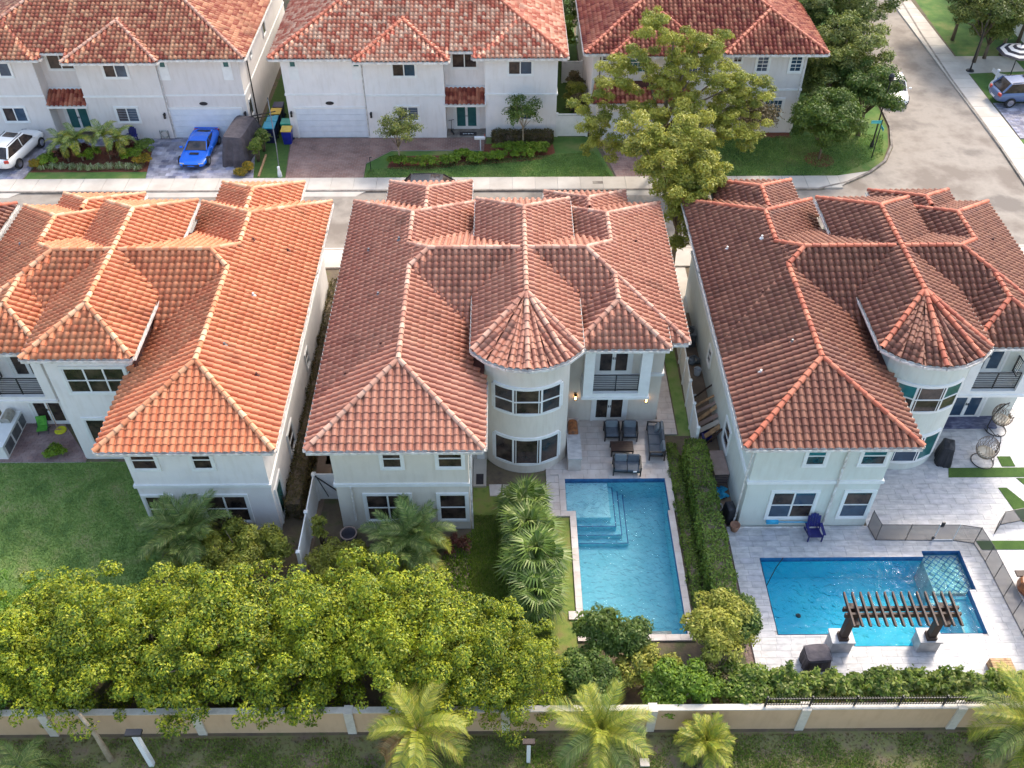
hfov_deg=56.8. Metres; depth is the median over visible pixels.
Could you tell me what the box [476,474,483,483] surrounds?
door mat
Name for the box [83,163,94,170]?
spider plant
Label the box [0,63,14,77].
window
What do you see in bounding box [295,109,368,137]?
garage door
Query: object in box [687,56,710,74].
window
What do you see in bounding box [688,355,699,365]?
bag
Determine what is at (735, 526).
plant pot
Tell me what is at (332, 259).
pavement
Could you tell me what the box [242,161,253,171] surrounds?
garden shrub
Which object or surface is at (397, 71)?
window
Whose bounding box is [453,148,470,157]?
hedge
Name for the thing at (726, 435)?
window
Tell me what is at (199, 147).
parked car
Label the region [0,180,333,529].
house
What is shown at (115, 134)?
palm tree
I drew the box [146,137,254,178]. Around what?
driveway
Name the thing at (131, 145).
garden shrub
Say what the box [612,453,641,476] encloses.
loveseat
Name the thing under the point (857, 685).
hedge shrub
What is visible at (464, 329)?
house
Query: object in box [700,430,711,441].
box
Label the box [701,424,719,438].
scrap board
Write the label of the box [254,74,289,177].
lawn
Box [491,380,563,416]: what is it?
bow window
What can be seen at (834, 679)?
hedge shrub
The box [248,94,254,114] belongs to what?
window
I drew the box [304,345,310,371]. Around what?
window
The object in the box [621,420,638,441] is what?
armchair
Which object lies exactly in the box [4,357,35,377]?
french door
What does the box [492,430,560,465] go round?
bow window
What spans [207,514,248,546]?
bush
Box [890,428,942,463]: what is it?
bow window
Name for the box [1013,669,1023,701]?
hedge shrub
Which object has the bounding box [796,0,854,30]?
street tree
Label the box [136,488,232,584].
palm tree
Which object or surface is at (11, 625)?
ficus tree
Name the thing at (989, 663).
wooden crate
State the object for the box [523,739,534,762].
post
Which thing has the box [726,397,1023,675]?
pool deck
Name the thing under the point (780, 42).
house
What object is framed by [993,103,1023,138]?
driveway
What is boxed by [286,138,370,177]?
driveway
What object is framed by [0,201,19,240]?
house
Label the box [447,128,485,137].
porch floor
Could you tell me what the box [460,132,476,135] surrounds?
door mat
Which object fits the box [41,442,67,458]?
bush
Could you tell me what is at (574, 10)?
tall shrub
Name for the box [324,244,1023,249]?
kerb
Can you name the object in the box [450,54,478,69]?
window
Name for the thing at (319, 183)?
pavement
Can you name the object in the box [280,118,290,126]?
wheelie bin
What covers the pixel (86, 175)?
lawn
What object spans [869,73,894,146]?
street lamp
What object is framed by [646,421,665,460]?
sofa
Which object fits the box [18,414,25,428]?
cabinet door
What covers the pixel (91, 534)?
lawn
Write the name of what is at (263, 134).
garden shrub
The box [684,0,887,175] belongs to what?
lawn
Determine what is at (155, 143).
garden path
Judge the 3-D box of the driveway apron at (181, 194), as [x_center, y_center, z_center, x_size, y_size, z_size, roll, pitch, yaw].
[-21.663,-12.857,64.025,8.400,0.120,0.700,0,44,0]
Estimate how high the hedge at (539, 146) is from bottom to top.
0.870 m
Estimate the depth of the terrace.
47.04 m
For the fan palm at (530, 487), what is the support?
on the lawn at (484, 502)
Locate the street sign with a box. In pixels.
[871,119,883,157]
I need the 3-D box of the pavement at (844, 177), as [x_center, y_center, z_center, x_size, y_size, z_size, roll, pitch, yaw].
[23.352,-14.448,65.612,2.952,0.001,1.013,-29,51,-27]
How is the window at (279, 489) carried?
in the house at (159, 347)
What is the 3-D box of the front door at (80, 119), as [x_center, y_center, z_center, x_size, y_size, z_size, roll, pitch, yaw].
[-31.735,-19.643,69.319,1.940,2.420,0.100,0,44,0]
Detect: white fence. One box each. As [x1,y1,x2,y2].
[295,473,319,572]
[312,472,337,499]
[556,112,587,136]
[561,60,582,82]
[677,347,700,438]
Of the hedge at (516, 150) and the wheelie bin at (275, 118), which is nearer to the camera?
the hedge at (516, 150)
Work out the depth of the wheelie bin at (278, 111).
70.14 m
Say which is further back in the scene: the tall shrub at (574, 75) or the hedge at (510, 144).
the tall shrub at (574, 75)
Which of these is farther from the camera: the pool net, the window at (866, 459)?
the pool net
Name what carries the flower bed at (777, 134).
on the lawn at (873, 113)
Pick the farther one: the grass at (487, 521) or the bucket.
the bucket
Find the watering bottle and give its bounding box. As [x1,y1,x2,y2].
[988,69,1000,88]
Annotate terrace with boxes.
[546,366,676,516]
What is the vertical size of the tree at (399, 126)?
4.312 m
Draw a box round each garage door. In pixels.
[170,109,240,137]
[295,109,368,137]
[602,112,673,140]
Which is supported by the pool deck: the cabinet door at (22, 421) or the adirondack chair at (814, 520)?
the adirondack chair at (814, 520)
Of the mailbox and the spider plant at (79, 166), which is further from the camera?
the mailbox
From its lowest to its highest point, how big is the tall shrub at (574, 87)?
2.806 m
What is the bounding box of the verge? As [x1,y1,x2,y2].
[0,730,1023,767]
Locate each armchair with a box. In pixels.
[603,420,620,441]
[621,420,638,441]
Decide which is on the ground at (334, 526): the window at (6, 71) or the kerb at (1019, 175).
the kerb at (1019, 175)
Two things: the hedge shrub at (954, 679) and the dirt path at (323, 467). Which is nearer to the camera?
the hedge shrub at (954, 679)
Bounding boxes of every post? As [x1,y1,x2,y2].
[124,729,154,766]
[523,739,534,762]
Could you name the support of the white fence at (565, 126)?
on the lawn at (561, 102)
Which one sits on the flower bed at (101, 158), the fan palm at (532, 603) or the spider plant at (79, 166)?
the spider plant at (79, 166)
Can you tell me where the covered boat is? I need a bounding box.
[222,102,275,167]
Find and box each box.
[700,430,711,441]
[709,450,729,483]
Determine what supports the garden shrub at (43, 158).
on the flower bed at (101, 158)
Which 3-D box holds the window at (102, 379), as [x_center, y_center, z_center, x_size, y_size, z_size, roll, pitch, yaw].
[-18.872,-0.156,43.080,3.030,1.780,0.080,0,44,0]
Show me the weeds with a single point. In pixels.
(546, 756)
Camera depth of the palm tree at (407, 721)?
33.24 m
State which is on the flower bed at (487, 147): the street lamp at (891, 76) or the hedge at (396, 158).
the hedge at (396, 158)
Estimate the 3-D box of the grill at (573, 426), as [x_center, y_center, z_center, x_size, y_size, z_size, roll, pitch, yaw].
[3.030,2.111,46.800,0.522,0.340,0.720,0,44,0]
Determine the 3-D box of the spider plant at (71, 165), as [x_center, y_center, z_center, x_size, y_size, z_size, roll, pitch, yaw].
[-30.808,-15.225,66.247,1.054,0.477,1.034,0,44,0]
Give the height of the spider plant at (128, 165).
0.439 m
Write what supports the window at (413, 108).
in the house at (354, 68)
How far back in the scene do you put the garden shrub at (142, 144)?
67.42 m
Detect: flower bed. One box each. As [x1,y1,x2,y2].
[31,147,151,171]
[387,144,554,170]
[665,437,713,641]
[715,132,790,137]
[804,152,833,166]
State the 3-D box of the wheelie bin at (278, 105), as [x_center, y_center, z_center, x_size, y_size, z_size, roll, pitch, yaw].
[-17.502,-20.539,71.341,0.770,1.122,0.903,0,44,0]
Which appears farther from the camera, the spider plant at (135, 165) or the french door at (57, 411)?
the spider plant at (135, 165)
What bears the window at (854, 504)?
in the house at (853, 350)
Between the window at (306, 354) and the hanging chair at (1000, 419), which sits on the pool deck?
the hanging chair at (1000, 419)
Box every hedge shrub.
[766,659,799,703]
[793,670,824,702]
[809,665,849,702]
[834,669,874,702]
[861,664,902,702]
[892,667,922,702]
[910,664,950,701]
[935,664,969,701]
[962,667,997,701]
[982,668,1022,701]
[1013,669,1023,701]
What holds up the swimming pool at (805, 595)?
in the ground at (334, 526)
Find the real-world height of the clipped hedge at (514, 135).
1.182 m
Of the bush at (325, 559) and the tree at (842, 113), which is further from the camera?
the tree at (842, 113)
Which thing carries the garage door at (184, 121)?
in the house at (174, 68)
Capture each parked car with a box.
[0,129,44,168]
[178,127,220,166]
[404,173,473,193]
[889,72,911,104]
[989,74,1023,107]
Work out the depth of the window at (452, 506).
42.54 m
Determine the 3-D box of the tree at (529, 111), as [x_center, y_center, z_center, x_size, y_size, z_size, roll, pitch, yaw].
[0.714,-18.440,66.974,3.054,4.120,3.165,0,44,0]
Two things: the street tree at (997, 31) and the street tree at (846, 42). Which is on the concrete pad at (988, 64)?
the street tree at (997, 31)
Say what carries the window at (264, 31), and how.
in the house at (174, 68)
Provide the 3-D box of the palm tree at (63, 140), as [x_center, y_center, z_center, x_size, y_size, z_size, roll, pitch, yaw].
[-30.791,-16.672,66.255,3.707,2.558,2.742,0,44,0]
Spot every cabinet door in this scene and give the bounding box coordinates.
[5,436,14,454]
[12,423,21,440]
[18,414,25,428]
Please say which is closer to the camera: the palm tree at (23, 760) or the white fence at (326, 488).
the palm tree at (23, 760)
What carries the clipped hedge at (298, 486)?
on the ground at (334, 526)
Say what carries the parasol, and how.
on the lawn at (939, 15)
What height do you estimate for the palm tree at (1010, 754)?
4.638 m
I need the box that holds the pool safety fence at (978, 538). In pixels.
[867,510,1023,636]
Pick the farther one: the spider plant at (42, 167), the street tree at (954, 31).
the street tree at (954, 31)
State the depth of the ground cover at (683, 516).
43.59 m
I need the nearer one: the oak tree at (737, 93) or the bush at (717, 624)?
the bush at (717, 624)
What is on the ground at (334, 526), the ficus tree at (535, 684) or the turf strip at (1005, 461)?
the ficus tree at (535, 684)
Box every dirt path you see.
[297,456,331,583]
[676,313,730,525]
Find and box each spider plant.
[36,163,48,170]
[48,162,57,169]
[57,162,67,169]
[65,162,76,169]
[74,162,85,169]
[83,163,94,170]
[93,163,105,168]
[104,162,114,169]
[114,161,123,168]
[123,162,132,168]
[131,162,142,169]
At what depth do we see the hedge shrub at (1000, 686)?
36.36 m
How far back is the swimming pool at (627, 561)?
44.40 m
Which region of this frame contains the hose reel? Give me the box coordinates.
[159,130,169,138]
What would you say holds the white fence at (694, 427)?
on the dirt path at (698, 384)
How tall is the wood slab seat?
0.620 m
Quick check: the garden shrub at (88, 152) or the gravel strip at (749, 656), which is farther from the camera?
the garden shrub at (88, 152)
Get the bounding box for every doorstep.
[473,458,486,487]
[943,416,996,428]
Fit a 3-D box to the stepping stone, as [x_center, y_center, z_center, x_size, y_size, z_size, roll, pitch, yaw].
[-0.795,5.081,45.306,0.600,0.050,0.700,0,44,0]
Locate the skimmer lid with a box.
[569,611,575,619]
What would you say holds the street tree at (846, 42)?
on the lawn at (873, 113)
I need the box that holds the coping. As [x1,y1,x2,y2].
[558,474,695,641]
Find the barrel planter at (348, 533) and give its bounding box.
[340,526,356,542]
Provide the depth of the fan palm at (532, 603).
39.19 m
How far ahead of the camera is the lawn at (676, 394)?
50.07 m
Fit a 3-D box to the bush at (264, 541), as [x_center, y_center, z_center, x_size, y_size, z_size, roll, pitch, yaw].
[-11.575,7.404,40.954,3.848,2.750,3.205,18,47,18]
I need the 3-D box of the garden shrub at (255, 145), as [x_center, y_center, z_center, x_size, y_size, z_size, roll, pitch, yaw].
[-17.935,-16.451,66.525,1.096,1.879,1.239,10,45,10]
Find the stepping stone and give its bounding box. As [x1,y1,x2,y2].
[489,484,501,495]
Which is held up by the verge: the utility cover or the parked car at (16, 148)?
the utility cover
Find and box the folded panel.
[994,508,1023,533]
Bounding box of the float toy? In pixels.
[54,426,66,434]
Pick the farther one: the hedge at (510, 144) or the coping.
the hedge at (510, 144)
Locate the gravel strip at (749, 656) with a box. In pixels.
[720,508,754,663]
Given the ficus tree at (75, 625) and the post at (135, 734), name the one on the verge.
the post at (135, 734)
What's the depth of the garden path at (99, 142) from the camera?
68.95 m
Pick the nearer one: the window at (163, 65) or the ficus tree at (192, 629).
the ficus tree at (192, 629)
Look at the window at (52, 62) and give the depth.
66.70 m
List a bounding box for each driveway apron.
[0,193,20,197]
[133,190,217,196]
[304,189,365,196]
[626,190,666,194]
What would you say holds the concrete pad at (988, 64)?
on the lawn at (939, 15)
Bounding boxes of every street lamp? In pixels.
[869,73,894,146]
[966,9,991,72]
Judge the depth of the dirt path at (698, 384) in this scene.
50.07 m
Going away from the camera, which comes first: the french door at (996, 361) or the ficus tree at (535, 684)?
the ficus tree at (535, 684)
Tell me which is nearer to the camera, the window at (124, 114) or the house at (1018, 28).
the window at (124, 114)
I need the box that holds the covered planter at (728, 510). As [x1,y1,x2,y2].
[721,501,735,525]
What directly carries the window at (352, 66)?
in the house at (354, 68)
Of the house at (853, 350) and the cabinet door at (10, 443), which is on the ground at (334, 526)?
the house at (853, 350)
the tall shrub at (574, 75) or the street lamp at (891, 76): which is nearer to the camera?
the street lamp at (891, 76)
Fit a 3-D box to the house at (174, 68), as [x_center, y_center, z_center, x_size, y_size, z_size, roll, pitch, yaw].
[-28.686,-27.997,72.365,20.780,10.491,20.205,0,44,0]
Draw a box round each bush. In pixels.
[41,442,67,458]
[197,516,294,587]
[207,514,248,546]
[303,536,371,583]
[309,514,328,545]
[429,531,470,555]
[543,645,622,704]
[571,601,622,652]
[603,615,654,662]
[614,642,682,688]
[638,654,726,718]
[679,586,760,666]
[688,660,728,699]
[717,659,777,704]
[731,592,763,652]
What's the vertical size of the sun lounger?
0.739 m
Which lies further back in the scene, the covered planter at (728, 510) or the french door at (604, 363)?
the french door at (604, 363)
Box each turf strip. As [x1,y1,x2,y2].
[948,467,1023,477]
[991,541,1023,549]
[997,456,1014,466]
[999,488,1023,521]
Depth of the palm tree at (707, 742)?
34.85 m
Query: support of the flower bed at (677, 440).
on the ground at (334, 526)
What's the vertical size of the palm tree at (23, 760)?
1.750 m
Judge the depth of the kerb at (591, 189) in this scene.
64.27 m
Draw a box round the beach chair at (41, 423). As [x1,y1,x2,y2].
[35,415,50,434]
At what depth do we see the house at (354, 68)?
66.44 m
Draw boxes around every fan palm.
[492,519,574,590]
[493,473,554,524]
[496,496,564,554]
[505,557,570,625]
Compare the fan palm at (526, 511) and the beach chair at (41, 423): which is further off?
the beach chair at (41, 423)
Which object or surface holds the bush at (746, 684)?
on the ground at (334, 526)
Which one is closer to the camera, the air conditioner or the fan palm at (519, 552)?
the fan palm at (519, 552)
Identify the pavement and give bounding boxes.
[0,176,842,190]
[324,246,1023,268]
[837,171,867,184]
[889,0,1023,177]
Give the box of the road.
[0,0,1023,247]
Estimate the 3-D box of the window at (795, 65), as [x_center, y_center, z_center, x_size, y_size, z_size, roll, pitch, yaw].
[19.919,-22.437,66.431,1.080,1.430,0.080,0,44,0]
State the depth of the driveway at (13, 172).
66.34 m
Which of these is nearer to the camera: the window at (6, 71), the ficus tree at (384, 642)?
the ficus tree at (384, 642)
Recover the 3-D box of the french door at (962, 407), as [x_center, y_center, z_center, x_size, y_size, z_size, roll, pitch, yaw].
[23.036,0.900,47.880,1.840,2.420,0.100,0,44,0]
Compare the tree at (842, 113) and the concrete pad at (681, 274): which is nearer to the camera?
the concrete pad at (681, 274)
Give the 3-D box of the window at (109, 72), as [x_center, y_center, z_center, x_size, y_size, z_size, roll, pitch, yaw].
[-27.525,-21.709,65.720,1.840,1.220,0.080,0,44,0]
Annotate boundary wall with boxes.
[0,700,1022,736]
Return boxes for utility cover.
[639,758,649,766]
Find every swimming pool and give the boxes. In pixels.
[565,478,687,633]
[760,551,986,645]
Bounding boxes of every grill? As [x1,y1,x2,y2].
[0,408,15,422]
[568,419,578,433]
[799,644,832,671]
[934,438,954,467]
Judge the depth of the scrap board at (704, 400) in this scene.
48.78 m
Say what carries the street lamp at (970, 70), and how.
on the concrete pad at (988, 64)
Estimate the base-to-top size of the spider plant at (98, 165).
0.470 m
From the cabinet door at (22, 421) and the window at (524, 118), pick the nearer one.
the cabinet door at (22, 421)
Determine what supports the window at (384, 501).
in the house at (464, 329)
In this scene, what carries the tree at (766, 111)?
on the lawn at (873, 113)
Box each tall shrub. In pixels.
[561,80,586,113]
[563,0,577,28]
[564,92,588,115]
[565,14,578,46]
[565,70,585,88]
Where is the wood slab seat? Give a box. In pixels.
[1014,570,1023,595]
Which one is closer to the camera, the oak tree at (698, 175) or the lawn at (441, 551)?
the lawn at (441, 551)
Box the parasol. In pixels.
[996,42,1023,74]
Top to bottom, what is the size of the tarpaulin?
0.194 m
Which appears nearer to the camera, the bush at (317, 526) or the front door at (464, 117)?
the bush at (317, 526)
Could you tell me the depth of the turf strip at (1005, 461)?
46.53 m
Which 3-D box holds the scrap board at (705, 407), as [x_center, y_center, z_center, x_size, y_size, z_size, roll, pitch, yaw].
[9.964,1.156,48.388,1.322,1.116,0.200,0,44,0]
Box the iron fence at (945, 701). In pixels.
[764,695,1022,706]
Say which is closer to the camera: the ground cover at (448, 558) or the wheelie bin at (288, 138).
the ground cover at (448, 558)
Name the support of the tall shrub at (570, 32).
on the lawn at (561, 102)
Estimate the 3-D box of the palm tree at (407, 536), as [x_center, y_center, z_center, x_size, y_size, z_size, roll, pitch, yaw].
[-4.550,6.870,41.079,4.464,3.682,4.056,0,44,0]
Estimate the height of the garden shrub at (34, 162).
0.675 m
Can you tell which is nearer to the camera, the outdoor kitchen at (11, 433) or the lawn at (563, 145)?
the outdoor kitchen at (11, 433)
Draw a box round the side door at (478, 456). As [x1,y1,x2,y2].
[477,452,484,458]
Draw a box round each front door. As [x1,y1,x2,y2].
[63,109,93,129]
[453,107,479,128]
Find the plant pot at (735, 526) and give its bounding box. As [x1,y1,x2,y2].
[730,521,740,532]
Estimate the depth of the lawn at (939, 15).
81.89 m
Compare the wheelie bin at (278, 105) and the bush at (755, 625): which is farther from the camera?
the wheelie bin at (278, 105)
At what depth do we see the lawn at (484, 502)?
41.89 m
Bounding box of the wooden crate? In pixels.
[986,658,1015,673]
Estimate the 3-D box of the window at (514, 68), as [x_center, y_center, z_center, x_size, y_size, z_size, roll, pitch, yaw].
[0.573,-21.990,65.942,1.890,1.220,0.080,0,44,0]
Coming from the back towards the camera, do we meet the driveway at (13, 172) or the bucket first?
the driveway at (13, 172)
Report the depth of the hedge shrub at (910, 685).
36.49 m
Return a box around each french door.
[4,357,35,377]
[27,401,69,423]
[590,400,627,420]
[594,354,633,374]
[949,398,987,416]
[979,351,1010,371]
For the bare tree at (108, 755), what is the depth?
35.19 m
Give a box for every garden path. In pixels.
[50,139,140,148]
[147,139,159,150]
[366,138,392,163]
[391,138,483,150]
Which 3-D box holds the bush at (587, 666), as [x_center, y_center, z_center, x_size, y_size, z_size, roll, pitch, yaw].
[2.682,11.452,36.943,3.310,2.432,2.817,0,44,0]
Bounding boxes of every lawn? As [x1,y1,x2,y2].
[0,462,163,601]
[25,172,146,178]
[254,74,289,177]
[364,137,613,177]
[409,530,471,705]
[471,486,577,657]
[556,0,587,136]
[665,347,689,435]
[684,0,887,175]
[916,0,1023,102]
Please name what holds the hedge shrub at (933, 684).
on the ground at (334, 526)
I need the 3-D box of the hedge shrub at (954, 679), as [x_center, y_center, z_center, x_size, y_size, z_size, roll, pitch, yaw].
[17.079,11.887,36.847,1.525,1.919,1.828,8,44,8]
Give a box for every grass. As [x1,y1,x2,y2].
[469,513,551,660]
[683,134,882,175]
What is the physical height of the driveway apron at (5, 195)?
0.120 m
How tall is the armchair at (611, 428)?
0.801 m
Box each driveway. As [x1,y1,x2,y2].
[0,138,52,178]
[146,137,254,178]
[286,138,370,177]
[602,141,653,176]
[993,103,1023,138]
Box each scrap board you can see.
[694,384,711,397]
[696,394,713,406]
[696,401,715,412]
[697,405,716,421]
[698,413,717,425]
[699,419,718,432]
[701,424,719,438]
[705,428,722,444]
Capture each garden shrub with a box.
[28,158,43,167]
[36,152,58,164]
[53,146,73,159]
[73,143,91,156]
[76,146,101,159]
[102,141,121,158]
[119,147,141,158]
[120,135,135,150]
[131,151,151,164]
[133,137,154,152]
[233,167,247,175]
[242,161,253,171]
[246,136,262,161]
[254,127,271,151]
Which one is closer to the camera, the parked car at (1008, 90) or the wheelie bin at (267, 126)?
the wheelie bin at (267, 126)
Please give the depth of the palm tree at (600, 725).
33.36 m
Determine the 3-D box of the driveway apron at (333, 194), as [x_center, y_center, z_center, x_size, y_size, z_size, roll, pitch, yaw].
[-13.063,-12.907,64.077,6.800,0.120,0.700,0,44,0]
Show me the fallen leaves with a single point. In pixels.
(846, 733)
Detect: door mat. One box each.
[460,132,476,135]
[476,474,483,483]
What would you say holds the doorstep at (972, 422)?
on the pool deck
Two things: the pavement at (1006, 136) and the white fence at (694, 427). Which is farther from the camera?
the pavement at (1006, 136)
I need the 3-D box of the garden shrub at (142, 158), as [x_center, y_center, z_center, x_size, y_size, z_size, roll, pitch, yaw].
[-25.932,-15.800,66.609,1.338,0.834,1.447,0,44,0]
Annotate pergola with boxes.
[825,591,963,652]
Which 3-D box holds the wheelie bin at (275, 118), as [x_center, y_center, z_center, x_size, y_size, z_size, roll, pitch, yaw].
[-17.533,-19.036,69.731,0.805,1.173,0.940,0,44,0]
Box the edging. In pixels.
[258,154,266,176]
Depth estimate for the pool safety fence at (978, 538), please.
42.40 m
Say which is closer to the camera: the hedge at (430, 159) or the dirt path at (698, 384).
the dirt path at (698, 384)
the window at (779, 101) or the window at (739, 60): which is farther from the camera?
the window at (779, 101)
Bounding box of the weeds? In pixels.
[2,731,1023,767]
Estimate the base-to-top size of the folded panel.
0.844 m
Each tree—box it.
[0,565,97,727]
[0,568,47,718]
[0,735,59,767]
[20,558,154,741]
[44,122,96,161]
[70,561,208,722]
[77,713,114,762]
[81,118,136,159]
[133,562,268,739]
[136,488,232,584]
[203,556,314,730]
[252,562,382,727]
[321,542,442,730]
[358,492,456,591]
[365,679,470,767]
[373,106,423,163]
[379,563,492,736]
[429,593,533,730]
[485,617,569,747]
[501,93,542,145]
[544,677,654,767]
[566,5,778,177]
[613,105,733,265]
[672,712,736,767]
[722,95,784,146]
[786,86,872,158]
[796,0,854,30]
[800,54,869,124]
[803,0,891,84]
[806,8,896,101]
[831,57,906,136]
[873,0,908,12]
[944,0,977,40]
[948,0,1023,62]
[963,660,1023,767]
[968,16,1018,58]
[983,0,1023,55]
[1016,25,1023,42]
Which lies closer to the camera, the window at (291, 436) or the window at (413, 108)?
the window at (291, 436)
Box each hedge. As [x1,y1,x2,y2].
[283,277,337,520]
[386,154,413,165]
[410,154,440,166]
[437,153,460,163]
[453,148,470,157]
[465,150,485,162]
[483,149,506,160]
[491,127,553,144]
[492,140,532,148]
[502,145,534,157]
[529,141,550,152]
[680,437,738,608]
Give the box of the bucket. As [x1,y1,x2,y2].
[694,366,701,375]
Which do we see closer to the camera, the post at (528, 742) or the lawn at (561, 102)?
the post at (528, 742)
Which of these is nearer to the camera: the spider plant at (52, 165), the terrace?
the terrace
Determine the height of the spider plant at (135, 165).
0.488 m
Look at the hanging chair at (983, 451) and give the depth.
46.03 m
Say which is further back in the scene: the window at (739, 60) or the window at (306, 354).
the window at (739, 60)
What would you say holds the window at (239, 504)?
in the house at (159, 347)
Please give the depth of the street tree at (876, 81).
66.06 m
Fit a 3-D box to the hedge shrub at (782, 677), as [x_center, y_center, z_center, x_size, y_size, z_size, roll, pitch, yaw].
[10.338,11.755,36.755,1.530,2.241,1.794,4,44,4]
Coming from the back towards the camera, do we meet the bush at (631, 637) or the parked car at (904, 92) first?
the parked car at (904, 92)
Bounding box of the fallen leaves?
[1,731,1023,767]
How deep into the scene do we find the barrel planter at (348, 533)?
42.96 m
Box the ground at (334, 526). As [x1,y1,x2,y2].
[0,0,1023,737]
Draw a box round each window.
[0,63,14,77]
[0,106,30,122]
[44,56,74,70]
[57,365,127,394]
[80,417,104,444]
[100,66,130,79]
[113,106,141,123]
[126,457,161,471]
[140,494,177,516]
[157,62,167,68]
[187,456,216,471]
[197,494,254,522]
[220,62,230,68]
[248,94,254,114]
[261,19,266,37]
[274,469,285,523]
[286,417,296,458]
[287,62,297,68]
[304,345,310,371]
[351,64,360,68]
[362,493,412,521]
[378,455,404,469]
[390,65,417,77]
[395,105,420,122]
[434,455,465,469]
[436,492,469,521]
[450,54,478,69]
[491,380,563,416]
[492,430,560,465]
[507,61,533,76]
[508,104,532,120]
[630,59,647,71]
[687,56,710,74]
[706,343,712,369]
[721,415,731,455]
[731,57,743,63]
[753,57,771,73]
[763,490,820,519]
[764,98,785,119]
[786,57,804,73]
[801,452,830,467]
[835,490,877,518]
[856,452,891,466]
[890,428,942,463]
[897,377,964,413]
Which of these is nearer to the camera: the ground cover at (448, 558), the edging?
the ground cover at (448, 558)
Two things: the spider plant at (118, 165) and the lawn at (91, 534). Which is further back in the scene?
the spider plant at (118, 165)
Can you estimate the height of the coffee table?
0.430 m
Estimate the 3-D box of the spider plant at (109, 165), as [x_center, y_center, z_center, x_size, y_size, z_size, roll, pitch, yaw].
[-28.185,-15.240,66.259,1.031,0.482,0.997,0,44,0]
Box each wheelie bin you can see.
[262,122,278,142]
[266,115,280,134]
[269,108,281,126]
[272,102,286,117]
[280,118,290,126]
[280,126,294,144]
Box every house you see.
[0,0,284,138]
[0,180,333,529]
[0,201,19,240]
[266,0,569,137]
[302,179,690,528]
[575,0,829,140]
[681,178,1023,527]
[1013,24,1023,42]
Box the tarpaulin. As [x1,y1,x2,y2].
[716,486,728,498]
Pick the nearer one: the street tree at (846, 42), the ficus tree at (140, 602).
the ficus tree at (140, 602)
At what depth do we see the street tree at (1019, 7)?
74.59 m
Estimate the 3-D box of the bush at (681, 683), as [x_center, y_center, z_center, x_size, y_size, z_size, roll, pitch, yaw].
[6.597,11.784,36.610,3.540,2.416,2.464,0,44,0]
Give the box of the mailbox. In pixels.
[474,134,484,150]
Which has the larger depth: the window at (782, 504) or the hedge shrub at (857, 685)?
the window at (782, 504)
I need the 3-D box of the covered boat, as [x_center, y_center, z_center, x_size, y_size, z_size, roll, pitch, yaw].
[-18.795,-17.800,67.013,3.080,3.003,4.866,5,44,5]
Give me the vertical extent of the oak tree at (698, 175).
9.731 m
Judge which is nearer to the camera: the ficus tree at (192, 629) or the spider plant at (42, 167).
the ficus tree at (192, 629)
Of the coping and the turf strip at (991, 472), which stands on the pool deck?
the turf strip at (991, 472)
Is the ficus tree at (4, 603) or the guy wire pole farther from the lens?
the guy wire pole
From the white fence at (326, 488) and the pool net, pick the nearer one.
the pool net
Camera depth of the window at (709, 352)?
49.37 m
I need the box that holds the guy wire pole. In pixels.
[267,97,281,176]
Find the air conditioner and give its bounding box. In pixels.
[688,326,696,346]
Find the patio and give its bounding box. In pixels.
[0,423,86,462]
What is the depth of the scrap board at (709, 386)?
49.27 m
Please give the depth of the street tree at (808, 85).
68.11 m
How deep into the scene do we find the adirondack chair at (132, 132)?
68.69 m
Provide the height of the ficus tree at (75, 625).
5.619 m
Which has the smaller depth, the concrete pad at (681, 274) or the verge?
the verge
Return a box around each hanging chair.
[970,434,1001,468]
[984,402,1014,436]
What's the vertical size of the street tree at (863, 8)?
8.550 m
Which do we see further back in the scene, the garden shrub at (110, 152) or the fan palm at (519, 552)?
the garden shrub at (110, 152)
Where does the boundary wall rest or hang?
on the ground at (334, 526)
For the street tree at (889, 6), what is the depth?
73.72 m
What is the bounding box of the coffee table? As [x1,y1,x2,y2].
[610,441,633,456]
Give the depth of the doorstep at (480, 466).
46.13 m
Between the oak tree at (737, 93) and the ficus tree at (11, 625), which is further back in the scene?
the oak tree at (737, 93)
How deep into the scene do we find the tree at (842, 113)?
64.08 m
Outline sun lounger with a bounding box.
[992,68,1005,77]
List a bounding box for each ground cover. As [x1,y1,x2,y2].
[433,522,512,629]
[666,442,707,609]
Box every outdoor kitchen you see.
[0,411,26,458]
[566,418,581,470]
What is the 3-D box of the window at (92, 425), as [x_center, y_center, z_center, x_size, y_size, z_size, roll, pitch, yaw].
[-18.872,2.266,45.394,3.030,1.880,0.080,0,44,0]
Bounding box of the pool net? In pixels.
[766,520,806,523]
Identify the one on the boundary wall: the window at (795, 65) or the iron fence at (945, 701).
the iron fence at (945, 701)
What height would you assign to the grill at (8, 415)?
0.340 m
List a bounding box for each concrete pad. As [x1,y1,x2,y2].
[675,267,688,312]
[955,56,1023,73]
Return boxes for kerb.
[0,52,892,193]
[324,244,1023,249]
[901,1,1023,184]
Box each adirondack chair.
[125,126,138,139]
[804,513,825,541]

